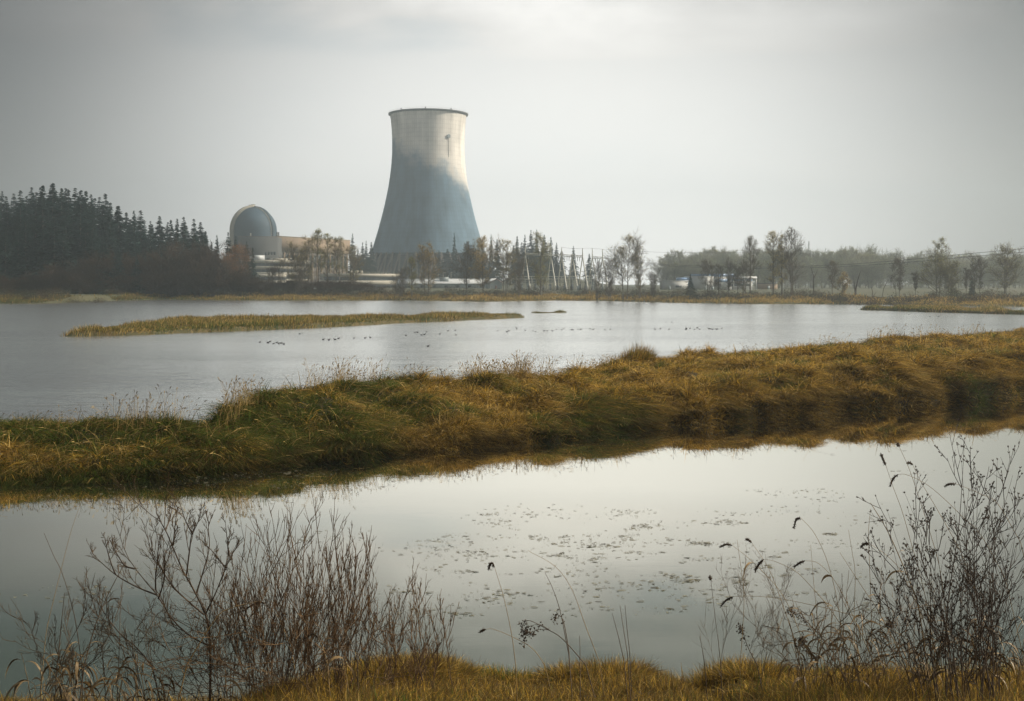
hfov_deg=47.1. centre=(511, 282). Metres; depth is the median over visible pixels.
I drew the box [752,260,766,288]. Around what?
broadleaf tree
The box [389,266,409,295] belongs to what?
broadleaf tree
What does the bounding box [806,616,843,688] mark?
reed plant
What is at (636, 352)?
sedge clump
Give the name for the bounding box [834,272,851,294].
broadleaf tree
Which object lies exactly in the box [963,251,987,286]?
broadleaf tree
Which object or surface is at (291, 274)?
broadleaf tree
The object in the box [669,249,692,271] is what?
broadleaf tree
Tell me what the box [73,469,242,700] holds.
bare shrub
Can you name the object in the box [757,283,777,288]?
tan shed
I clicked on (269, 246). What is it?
auxiliary building
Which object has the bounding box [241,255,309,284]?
office block
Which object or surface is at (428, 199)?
cooling tower
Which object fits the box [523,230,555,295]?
broadleaf tree
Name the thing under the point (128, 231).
conifer tree
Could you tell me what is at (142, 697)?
reed plant
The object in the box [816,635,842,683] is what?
reed plant
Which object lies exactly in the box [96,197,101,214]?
conifer tree
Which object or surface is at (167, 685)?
reed plant
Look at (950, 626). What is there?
budded shrub
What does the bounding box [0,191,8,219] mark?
conifer tree
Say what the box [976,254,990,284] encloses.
broadleaf tree
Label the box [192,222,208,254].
conifer tree
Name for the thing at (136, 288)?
conifer tree
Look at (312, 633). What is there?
grass stalk
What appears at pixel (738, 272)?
broadleaf tree
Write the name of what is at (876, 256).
broadleaf tree
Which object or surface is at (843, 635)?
grass stalk
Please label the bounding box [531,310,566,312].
islet grass
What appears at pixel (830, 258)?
broadleaf tree
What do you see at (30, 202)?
conifer tree
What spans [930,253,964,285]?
broadleaf tree
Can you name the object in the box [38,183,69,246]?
conifer tree
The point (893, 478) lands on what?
grass stalk
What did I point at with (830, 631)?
reed plant
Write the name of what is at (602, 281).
bus rack
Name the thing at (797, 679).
reed plant
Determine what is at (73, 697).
reed plant
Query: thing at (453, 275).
conifer tree
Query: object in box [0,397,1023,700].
channel water
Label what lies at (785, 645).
reed plant
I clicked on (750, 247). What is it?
broadleaf tree
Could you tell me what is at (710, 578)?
grass stalk
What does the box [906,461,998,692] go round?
grass stalk
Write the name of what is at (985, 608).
budded shrub
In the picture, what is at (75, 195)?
conifer tree
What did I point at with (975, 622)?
reed plant
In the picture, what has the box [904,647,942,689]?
reed plant
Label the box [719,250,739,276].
broadleaf tree
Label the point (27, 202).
conifer tree
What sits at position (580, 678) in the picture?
grass stalk
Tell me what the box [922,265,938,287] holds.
broadleaf tree
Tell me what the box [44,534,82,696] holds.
grass stalk
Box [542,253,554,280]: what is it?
conifer tree
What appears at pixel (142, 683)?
reed plant
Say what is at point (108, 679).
reed plant
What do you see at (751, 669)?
grass tussock
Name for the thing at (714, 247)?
broadleaf tree
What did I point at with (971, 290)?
conifer tree
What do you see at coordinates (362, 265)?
conifer tree
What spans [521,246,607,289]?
switchyard gantry
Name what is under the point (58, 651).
grass stalk
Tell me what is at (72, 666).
bare shrub
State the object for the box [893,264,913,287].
broadleaf tree
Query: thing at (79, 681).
reed plant
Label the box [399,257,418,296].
broadleaf tree
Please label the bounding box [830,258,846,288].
broadleaf tree
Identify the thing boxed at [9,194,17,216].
conifer tree
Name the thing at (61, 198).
conifer tree
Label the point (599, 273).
broadleaf tree
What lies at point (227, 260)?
broadleaf tree
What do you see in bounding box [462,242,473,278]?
conifer tree
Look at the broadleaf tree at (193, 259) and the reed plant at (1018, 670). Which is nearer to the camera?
the reed plant at (1018, 670)
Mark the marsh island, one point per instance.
(500, 316)
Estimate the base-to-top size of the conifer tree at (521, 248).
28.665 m
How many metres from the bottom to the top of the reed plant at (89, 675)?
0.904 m
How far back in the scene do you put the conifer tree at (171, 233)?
479.23 m
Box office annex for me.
[256,274,285,284]
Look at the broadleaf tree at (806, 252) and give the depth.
779.60 m
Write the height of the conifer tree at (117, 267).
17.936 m
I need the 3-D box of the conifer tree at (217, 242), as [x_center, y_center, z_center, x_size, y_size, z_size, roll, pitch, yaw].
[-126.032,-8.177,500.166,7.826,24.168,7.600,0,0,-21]
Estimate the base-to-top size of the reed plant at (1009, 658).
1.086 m
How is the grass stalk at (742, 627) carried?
on the bank at (614, 698)
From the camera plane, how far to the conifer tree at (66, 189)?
562.39 m
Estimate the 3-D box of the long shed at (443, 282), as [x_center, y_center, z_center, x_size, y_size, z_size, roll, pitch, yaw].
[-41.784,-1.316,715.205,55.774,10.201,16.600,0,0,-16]
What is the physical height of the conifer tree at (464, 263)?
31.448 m
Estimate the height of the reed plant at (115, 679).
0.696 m
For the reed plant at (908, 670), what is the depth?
14.15 m
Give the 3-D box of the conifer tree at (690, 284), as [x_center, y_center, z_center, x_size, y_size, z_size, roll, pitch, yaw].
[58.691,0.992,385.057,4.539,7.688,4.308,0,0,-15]
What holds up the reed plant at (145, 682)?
on the bank at (614, 698)
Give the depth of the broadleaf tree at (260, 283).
413.31 m
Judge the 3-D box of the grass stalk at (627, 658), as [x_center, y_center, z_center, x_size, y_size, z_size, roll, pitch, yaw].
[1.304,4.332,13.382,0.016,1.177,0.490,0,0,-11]
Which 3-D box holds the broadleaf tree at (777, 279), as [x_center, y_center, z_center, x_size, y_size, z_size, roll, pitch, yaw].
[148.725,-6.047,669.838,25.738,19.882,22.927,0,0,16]
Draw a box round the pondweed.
[23,425,1012,620]
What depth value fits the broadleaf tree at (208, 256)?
420.24 m
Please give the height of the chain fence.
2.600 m
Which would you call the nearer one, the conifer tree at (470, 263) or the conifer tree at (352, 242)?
the conifer tree at (470, 263)
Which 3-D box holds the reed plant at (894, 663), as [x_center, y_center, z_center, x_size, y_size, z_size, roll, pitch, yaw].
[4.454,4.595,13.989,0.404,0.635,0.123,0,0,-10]
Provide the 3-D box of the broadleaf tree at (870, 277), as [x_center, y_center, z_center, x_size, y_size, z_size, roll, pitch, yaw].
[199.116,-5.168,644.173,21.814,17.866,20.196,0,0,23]
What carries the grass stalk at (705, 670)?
on the bank at (614, 698)
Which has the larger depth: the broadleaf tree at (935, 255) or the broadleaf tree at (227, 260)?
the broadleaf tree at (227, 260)
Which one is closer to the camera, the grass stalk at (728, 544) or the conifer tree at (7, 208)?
the grass stalk at (728, 544)
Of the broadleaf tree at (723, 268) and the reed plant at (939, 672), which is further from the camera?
the broadleaf tree at (723, 268)
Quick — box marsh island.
[66,314,524,336]
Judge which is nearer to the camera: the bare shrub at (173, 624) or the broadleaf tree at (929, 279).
the bare shrub at (173, 624)
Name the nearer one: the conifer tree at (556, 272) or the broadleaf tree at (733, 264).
the broadleaf tree at (733, 264)
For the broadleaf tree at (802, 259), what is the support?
on the ground at (877, 291)
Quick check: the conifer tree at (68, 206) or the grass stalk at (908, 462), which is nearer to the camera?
the grass stalk at (908, 462)
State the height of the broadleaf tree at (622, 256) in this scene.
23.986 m
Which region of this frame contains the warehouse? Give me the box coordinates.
[684,274,756,289]
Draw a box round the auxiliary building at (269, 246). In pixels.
[238,233,282,262]
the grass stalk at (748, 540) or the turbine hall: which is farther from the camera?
the turbine hall
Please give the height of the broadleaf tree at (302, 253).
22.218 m
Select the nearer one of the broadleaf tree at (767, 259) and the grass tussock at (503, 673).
the grass tussock at (503, 673)
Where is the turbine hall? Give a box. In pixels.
[276,232,349,282]
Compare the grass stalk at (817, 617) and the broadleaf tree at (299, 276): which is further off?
the broadleaf tree at (299, 276)
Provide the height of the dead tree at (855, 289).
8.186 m
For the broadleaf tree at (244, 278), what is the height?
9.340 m
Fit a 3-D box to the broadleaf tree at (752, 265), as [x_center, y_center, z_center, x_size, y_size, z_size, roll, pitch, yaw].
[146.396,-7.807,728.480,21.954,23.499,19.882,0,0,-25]
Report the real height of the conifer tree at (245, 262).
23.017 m
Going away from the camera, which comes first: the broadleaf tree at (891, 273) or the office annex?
the broadleaf tree at (891, 273)
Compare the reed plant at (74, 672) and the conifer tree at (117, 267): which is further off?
the conifer tree at (117, 267)
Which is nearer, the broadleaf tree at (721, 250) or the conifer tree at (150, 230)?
the conifer tree at (150, 230)
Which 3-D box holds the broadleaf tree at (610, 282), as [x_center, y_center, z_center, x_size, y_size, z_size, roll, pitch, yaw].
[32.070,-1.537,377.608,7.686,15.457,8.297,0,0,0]
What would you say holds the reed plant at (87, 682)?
on the bank at (614, 698)
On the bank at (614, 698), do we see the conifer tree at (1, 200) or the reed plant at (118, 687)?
the reed plant at (118, 687)
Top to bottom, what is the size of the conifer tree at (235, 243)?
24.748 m
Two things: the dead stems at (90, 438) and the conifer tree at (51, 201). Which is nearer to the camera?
the dead stems at (90, 438)
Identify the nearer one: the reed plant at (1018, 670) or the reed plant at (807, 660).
the reed plant at (807, 660)
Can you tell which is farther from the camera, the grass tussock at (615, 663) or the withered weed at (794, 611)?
the grass tussock at (615, 663)
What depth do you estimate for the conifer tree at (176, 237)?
474.11 m
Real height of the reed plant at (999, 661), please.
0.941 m
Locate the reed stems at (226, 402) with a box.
[3,322,984,436]
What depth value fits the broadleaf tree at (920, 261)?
709.37 m
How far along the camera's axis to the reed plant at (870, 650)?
14.69 m
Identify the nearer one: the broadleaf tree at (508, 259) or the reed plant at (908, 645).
the reed plant at (908, 645)
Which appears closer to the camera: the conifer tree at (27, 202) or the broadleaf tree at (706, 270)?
the broadleaf tree at (706, 270)
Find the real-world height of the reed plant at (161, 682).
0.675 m
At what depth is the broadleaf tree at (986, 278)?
677.02 m
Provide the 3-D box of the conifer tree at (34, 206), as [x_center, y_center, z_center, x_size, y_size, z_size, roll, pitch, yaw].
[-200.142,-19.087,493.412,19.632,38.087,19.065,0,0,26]
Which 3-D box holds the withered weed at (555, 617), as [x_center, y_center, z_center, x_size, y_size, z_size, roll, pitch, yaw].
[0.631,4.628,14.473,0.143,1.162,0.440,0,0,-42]
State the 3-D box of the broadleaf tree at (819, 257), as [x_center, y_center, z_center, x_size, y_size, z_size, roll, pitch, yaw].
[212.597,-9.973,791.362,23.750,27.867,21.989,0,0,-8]
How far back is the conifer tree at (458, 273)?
838.91 m
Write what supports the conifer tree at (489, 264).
on the ground at (877, 291)
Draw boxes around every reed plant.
[4,679,51,700]
[5,654,48,700]
[27,659,64,700]
[34,664,77,700]
[43,641,77,700]
[45,654,71,700]
[47,660,92,699]
[47,664,70,700]
[53,653,90,700]
[53,673,77,699]
[57,664,94,692]
[58,641,109,698]
[58,676,94,699]
[60,654,108,700]
[63,653,92,700]
[67,652,97,698]
[69,667,100,700]
[82,666,139,700]
[86,664,113,700]
[89,665,132,700]
[96,658,156,700]
[103,668,137,700]
[104,672,134,700]
[111,660,152,700]
[115,656,144,700]
[126,669,146,700]
[132,654,157,700]
[145,675,165,697]
[150,661,185,700]
[151,675,171,700]
[161,672,175,700]
[217,687,233,700]
[225,675,243,700]
[237,669,255,698]
[244,668,269,697]
[322,656,354,695]
[777,623,812,685]
[778,618,818,681]
[779,607,840,692]
[790,644,806,698]
[792,645,827,687]
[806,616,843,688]
[806,651,823,686]
[807,612,853,679]
[809,602,849,682]
[812,629,840,695]
[815,630,860,686]
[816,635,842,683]
[823,627,862,683]
[833,605,878,675]
[834,616,880,678]
[834,630,859,682]
[839,659,868,690]
[843,613,872,683]
[849,634,887,687]
[854,631,889,679]
[868,628,898,679]
[870,604,886,679]
[871,644,898,687]
[880,617,907,675]
[881,641,919,684]
[888,655,922,684]
[892,636,909,679]
[896,617,940,675]
[900,635,939,679]
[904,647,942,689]
[904,659,929,694]
[915,617,952,687]
[923,613,943,687]
[926,620,956,689]
[928,636,965,693]
[929,627,1003,696]
[930,636,951,690]
[951,630,977,690]
[953,623,981,684]
[953,637,987,697]
[956,618,989,687]
[960,617,1020,691]
[968,632,998,688]
[977,628,1006,688]
[984,631,1020,687]
[985,654,1015,692]
[994,616,1023,692]
[994,636,1014,681]
[994,648,1023,699]
[995,631,1017,689]
[995,655,1022,683]
[1002,653,1023,683]
[1004,620,1023,682]
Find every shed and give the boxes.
[397,272,485,287]
[659,281,688,289]
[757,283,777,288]
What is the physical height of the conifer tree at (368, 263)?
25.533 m
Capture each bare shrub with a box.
[0,567,123,700]
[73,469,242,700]
[75,559,290,700]
[133,571,423,700]
[195,490,346,698]
[277,510,384,692]
[339,559,459,687]
[694,548,794,690]
[754,568,992,695]
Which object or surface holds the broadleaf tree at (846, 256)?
on the ground at (877, 291)
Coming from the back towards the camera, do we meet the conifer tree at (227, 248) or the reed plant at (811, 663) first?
the conifer tree at (227, 248)
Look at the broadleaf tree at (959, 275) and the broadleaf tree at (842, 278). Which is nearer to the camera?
the broadleaf tree at (842, 278)
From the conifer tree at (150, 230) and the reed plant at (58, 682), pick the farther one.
the conifer tree at (150, 230)
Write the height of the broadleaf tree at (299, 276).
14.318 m
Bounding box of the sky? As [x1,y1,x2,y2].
[0,0,1023,284]
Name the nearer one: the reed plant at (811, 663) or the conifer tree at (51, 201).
the reed plant at (811, 663)
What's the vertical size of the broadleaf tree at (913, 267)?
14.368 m
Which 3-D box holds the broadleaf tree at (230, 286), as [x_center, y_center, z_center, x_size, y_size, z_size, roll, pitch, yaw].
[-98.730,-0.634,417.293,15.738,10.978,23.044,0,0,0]
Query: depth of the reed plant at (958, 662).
14.20 m
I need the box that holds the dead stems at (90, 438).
[0,326,1023,478]
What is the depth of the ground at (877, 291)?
467.54 m
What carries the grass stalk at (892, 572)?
on the bank at (614, 698)
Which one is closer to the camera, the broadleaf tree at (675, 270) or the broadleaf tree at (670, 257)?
the broadleaf tree at (675, 270)
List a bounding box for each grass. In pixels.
[0,291,1023,306]
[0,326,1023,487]
[58,309,521,336]
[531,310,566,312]
[860,303,1023,314]
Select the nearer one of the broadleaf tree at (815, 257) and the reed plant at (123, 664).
the reed plant at (123, 664)
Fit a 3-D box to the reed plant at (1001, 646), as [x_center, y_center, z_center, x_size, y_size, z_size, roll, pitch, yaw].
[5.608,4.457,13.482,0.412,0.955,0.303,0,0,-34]
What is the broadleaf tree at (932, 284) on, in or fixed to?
on the ground at (877, 291)
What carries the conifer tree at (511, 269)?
on the ground at (877, 291)
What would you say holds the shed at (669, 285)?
on the ground at (877, 291)
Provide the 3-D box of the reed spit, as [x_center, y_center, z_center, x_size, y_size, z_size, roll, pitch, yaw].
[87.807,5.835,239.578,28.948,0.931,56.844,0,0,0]
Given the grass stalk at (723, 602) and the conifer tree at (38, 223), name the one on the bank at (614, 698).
the grass stalk at (723, 602)
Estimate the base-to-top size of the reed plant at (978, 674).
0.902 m
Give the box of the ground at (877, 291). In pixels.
[0,277,1023,306]
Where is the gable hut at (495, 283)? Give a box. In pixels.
[486,278,502,288]
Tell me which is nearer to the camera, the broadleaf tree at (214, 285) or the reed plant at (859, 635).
the reed plant at (859, 635)
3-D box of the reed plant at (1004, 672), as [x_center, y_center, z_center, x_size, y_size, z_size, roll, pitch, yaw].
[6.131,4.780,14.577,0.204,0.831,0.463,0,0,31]
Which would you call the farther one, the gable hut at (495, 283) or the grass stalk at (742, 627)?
the gable hut at (495, 283)
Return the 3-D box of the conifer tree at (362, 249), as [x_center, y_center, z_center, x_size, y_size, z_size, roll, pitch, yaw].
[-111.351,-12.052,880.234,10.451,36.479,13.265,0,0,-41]
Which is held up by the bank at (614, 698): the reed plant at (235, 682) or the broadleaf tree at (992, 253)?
the reed plant at (235, 682)
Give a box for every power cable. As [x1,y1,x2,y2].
[563,247,744,252]
[604,248,1023,266]
[630,253,1005,268]
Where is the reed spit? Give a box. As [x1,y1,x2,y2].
[863,307,1023,314]
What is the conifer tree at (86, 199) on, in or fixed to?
on the ground at (877, 291)
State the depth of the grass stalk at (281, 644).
14.33 m
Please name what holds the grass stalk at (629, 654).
on the bank at (614, 698)
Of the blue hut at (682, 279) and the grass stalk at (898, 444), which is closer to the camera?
the grass stalk at (898, 444)
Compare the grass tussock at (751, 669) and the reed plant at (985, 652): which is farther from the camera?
the grass tussock at (751, 669)
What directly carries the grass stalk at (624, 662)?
on the bank at (614, 698)
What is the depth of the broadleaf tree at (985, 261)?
779.04 m
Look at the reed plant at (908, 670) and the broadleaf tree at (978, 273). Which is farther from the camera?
the broadleaf tree at (978, 273)
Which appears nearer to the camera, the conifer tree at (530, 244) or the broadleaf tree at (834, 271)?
the broadleaf tree at (834, 271)
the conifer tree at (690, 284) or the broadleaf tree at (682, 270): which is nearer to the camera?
the conifer tree at (690, 284)
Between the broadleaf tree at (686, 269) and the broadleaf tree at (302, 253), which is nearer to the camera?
the broadleaf tree at (302, 253)
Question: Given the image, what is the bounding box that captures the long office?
[319,270,399,287]
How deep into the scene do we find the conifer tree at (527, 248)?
776.76 m
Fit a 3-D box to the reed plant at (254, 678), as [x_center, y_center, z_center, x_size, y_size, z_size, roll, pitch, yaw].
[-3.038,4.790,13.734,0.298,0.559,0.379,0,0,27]
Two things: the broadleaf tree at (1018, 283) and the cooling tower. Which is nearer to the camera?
the broadleaf tree at (1018, 283)
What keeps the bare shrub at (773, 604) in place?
on the bank at (614, 698)
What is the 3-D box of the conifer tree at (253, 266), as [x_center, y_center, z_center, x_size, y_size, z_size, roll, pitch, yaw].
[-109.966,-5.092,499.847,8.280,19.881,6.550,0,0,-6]
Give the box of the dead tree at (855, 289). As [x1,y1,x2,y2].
[854,271,860,294]
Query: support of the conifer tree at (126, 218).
on the ground at (877, 291)
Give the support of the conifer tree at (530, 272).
on the ground at (877, 291)
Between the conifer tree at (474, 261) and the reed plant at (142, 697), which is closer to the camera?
the reed plant at (142, 697)
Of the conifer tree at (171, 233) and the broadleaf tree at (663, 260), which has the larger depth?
the broadleaf tree at (663, 260)
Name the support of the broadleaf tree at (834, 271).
on the ground at (877, 291)
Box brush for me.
[0,284,1023,304]
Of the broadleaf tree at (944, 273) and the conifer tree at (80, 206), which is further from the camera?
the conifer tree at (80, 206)
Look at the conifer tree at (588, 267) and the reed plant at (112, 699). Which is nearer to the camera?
the reed plant at (112, 699)
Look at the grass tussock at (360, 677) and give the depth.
15.13 m
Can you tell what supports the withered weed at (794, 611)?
on the bank at (614, 698)
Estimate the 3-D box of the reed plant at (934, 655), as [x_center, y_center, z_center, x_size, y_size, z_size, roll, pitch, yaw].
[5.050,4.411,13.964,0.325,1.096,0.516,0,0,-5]
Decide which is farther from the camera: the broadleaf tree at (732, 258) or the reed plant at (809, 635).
the broadleaf tree at (732, 258)
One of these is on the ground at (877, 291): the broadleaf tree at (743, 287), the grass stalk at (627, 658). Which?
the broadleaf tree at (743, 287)
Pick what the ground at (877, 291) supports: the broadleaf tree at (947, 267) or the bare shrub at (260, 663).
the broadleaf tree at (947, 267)
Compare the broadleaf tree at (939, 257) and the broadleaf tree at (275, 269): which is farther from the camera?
the broadleaf tree at (939, 257)
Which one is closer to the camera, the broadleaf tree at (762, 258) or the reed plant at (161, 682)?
the reed plant at (161, 682)
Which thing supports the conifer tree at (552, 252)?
on the ground at (877, 291)
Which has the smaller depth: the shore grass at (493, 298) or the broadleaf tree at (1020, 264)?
the shore grass at (493, 298)
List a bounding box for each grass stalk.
[40,498,82,700]
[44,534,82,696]
[44,593,67,700]
[79,563,124,700]
[105,566,124,700]
[178,601,257,700]
[242,601,295,687]
[304,632,329,698]
[479,629,552,697]
[487,562,517,700]
[529,551,604,698]
[545,573,572,700]
[579,635,580,700]
[612,614,627,700]
[620,608,630,700]
[625,608,631,694]
[700,639,707,698]
[708,575,722,699]
[718,543,815,679]
[720,596,924,662]
[737,542,743,700]
[744,538,805,679]
[753,559,868,684]
[792,517,844,652]
[792,560,876,673]
[811,553,825,677]
[840,553,910,683]
[842,589,846,691]
[848,530,855,673]
[860,542,934,667]
[868,509,872,678]
[872,505,928,690]
[880,452,937,684]
[889,474,1023,658]
[896,442,950,697]
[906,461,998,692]
[944,482,1023,554]
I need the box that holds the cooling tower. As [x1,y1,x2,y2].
[369,107,490,278]
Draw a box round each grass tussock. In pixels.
[304,656,407,687]
[325,648,467,684]
[388,649,490,681]
[476,660,543,681]
[520,657,607,683]
[547,653,675,681]
[668,651,759,691]
[698,652,795,685]
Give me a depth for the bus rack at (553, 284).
539.87 m
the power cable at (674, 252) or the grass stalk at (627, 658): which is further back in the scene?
the power cable at (674, 252)
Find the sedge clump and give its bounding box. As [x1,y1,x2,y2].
[613,340,661,362]
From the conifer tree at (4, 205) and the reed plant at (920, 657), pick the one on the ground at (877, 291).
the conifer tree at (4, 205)
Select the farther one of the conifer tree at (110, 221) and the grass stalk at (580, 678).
the conifer tree at (110, 221)
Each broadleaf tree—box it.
[61,273,112,293]
[130,237,211,295]
[158,241,229,295]
[179,237,243,294]
[189,259,241,294]
[212,265,254,293]
[213,251,243,293]
[222,272,262,293]
[224,244,254,274]
[233,275,278,293]
[244,280,286,293]
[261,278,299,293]
[264,258,290,293]
[277,238,311,286]
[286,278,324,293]
[287,259,309,292]
[294,234,317,284]
[300,227,328,280]
[309,278,351,293]
[319,233,333,280]
[323,236,347,282]
[330,279,366,292]
[340,244,370,293]
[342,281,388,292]
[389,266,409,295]
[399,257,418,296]
[409,241,447,290]
[448,240,481,294]
[461,236,501,292]
[488,232,524,293]
[512,250,530,296]
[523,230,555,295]
[590,258,605,300]
[600,254,619,300]
[602,227,642,298]
[628,236,654,297]
[645,268,660,296]
[648,253,673,285]
[651,259,675,280]
[663,247,692,280]
[667,262,682,280]
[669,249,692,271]
[671,253,696,277]
[671,259,692,278]
[678,259,698,277]
[685,246,727,259]
[687,251,707,273]
[688,250,718,273]
[690,256,703,273]
[692,254,723,273]
[697,258,721,292]
[701,248,719,260]
[708,249,733,273]
[709,249,727,265]
[711,264,726,293]
[718,262,727,273]
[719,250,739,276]
[722,256,737,291]
[724,256,738,272]
[729,262,741,275]
[730,251,759,276]
[731,265,744,292]
[737,260,754,293]
[738,234,763,293]
[738,245,765,260]
[738,251,763,285]
[751,249,787,282]
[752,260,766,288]
[755,249,783,281]
[762,257,791,287]
[763,230,787,292]
[774,233,790,294]
[775,227,806,291]
[779,257,794,287]
[784,255,810,286]
[785,263,809,288]
[789,245,816,284]
[790,247,822,287]
[801,255,826,287]
[802,249,837,286]
[806,263,824,287]
[811,261,831,288]
[814,250,834,277]
[814,253,840,287]
[819,253,845,287]
[821,250,854,286]
[825,260,842,293]
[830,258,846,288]
[831,253,867,287]
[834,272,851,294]
[835,244,857,287]
[841,257,864,288]
[842,249,876,287]
[849,244,892,285]
[849,246,880,287]
[855,258,890,288]
[860,252,882,287]
[866,251,893,287]
[872,254,890,287]
[882,255,901,285]
[883,248,906,285]
[885,253,902,287]
[889,254,908,295]
[891,256,908,287]
[893,253,919,286]
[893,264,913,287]
[900,250,928,283]
[907,264,925,287]
[909,254,934,287]
[910,236,961,295]
[912,270,920,295]
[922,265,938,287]
[928,250,952,287]
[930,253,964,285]
[931,259,964,296]
[931,265,939,288]
[932,260,959,283]
[944,261,965,286]
[952,254,971,287]
[954,263,976,288]
[961,258,989,287]
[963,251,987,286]
[963,267,973,291]
[966,252,987,295]
[968,256,1001,287]
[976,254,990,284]
[979,242,1023,295]
[982,267,992,288]
[987,249,1012,287]
[990,253,1023,287]
[995,257,1023,287]
[1000,254,1023,287]
[1004,263,1023,288]
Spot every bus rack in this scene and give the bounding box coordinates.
[511,279,593,290]
[516,276,604,289]
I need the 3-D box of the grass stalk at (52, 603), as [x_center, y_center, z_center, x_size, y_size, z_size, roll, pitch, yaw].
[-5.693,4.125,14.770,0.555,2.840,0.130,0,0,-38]
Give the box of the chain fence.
[504,286,659,290]
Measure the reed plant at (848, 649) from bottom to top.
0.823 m
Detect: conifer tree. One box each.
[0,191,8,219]
[0,196,13,221]
[0,203,12,236]
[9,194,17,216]
[10,190,29,238]
[24,196,29,215]
[26,187,36,226]
[27,185,56,266]
[27,192,40,229]
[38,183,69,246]
[57,188,66,224]
[58,190,77,257]
[62,188,72,209]
[69,190,102,245]
[70,188,82,229]
[74,191,101,249]
[88,194,99,245]
[93,198,99,227]
[95,194,119,238]
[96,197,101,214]
[96,205,107,230]
[104,202,121,253]
[104,248,132,293]
[111,206,129,257]
[122,212,129,243]
[125,219,139,253]
[125,256,146,293]
[127,210,151,255]
[127,212,142,262]
[145,216,174,291]
[145,221,154,248]
[165,220,174,257]
[169,219,185,255]
[178,217,191,254]
[186,219,206,292]
[187,265,202,294]
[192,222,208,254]
[215,235,219,289]
[219,232,232,290]
[231,236,241,290]
[238,241,254,287]
[249,247,259,289]
[348,234,356,272]
[354,254,368,273]
[360,242,364,258]
[362,255,369,273]
[365,255,373,273]
[368,242,377,273]
[430,250,444,278]
[440,249,451,278]
[448,249,460,278]
[449,235,457,278]
[458,243,466,278]
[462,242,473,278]
[470,246,481,278]
[476,249,487,278]
[486,236,494,279]
[488,239,504,280]
[507,245,520,283]
[516,243,526,280]
[521,243,531,282]
[521,243,545,283]
[528,232,533,258]
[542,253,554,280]
[545,237,554,275]
[552,262,562,282]
[553,243,560,277]
[558,251,568,278]
[568,247,579,279]
[582,254,594,284]
[686,274,696,294]
[967,275,974,296]
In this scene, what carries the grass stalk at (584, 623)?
on the bank at (614, 698)
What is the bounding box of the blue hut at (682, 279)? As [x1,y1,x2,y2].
[676,278,689,285]
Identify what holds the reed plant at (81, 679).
on the bank at (614, 698)
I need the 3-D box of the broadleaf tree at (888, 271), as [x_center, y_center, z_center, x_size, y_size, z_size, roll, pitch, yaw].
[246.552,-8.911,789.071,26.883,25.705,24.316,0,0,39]
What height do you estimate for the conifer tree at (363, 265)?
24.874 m
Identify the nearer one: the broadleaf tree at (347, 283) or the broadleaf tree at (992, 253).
the broadleaf tree at (347, 283)
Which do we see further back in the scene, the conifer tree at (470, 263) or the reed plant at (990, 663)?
the conifer tree at (470, 263)
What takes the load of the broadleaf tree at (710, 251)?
on the ground at (877, 291)
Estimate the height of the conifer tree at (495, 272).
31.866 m
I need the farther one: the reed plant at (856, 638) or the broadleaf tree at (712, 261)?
the broadleaf tree at (712, 261)
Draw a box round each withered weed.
[518,619,594,697]
[550,609,572,696]
[736,622,762,690]
[785,606,845,684]
[795,632,807,695]
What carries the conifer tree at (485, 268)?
on the ground at (877, 291)
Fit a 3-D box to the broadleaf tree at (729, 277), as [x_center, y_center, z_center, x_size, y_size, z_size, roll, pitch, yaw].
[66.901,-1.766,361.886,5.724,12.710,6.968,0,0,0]
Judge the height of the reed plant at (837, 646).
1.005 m
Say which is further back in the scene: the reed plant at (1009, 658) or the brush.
the brush
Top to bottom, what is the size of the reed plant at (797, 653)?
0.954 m
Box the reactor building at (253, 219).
[229,204,276,258]
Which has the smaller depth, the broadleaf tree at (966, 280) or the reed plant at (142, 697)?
the reed plant at (142, 697)
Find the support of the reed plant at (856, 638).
on the bank at (614, 698)
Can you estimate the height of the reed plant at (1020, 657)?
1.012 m
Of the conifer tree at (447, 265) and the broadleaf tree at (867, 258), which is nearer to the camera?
the broadleaf tree at (867, 258)
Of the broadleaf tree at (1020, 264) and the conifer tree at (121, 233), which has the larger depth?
the broadleaf tree at (1020, 264)
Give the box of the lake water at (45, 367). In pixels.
[0,300,1023,421]
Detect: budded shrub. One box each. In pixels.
[856,407,1023,700]
[919,506,1023,700]
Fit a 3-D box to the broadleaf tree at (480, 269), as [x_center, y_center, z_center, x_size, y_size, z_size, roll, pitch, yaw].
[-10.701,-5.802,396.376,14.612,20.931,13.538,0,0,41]
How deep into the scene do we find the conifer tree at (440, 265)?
839.13 m
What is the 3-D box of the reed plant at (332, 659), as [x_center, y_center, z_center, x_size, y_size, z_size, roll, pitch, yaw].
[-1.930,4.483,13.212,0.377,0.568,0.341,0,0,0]
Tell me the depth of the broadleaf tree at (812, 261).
720.02 m
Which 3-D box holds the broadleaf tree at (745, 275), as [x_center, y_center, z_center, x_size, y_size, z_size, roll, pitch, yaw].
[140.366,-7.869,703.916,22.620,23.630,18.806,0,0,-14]
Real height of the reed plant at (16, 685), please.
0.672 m

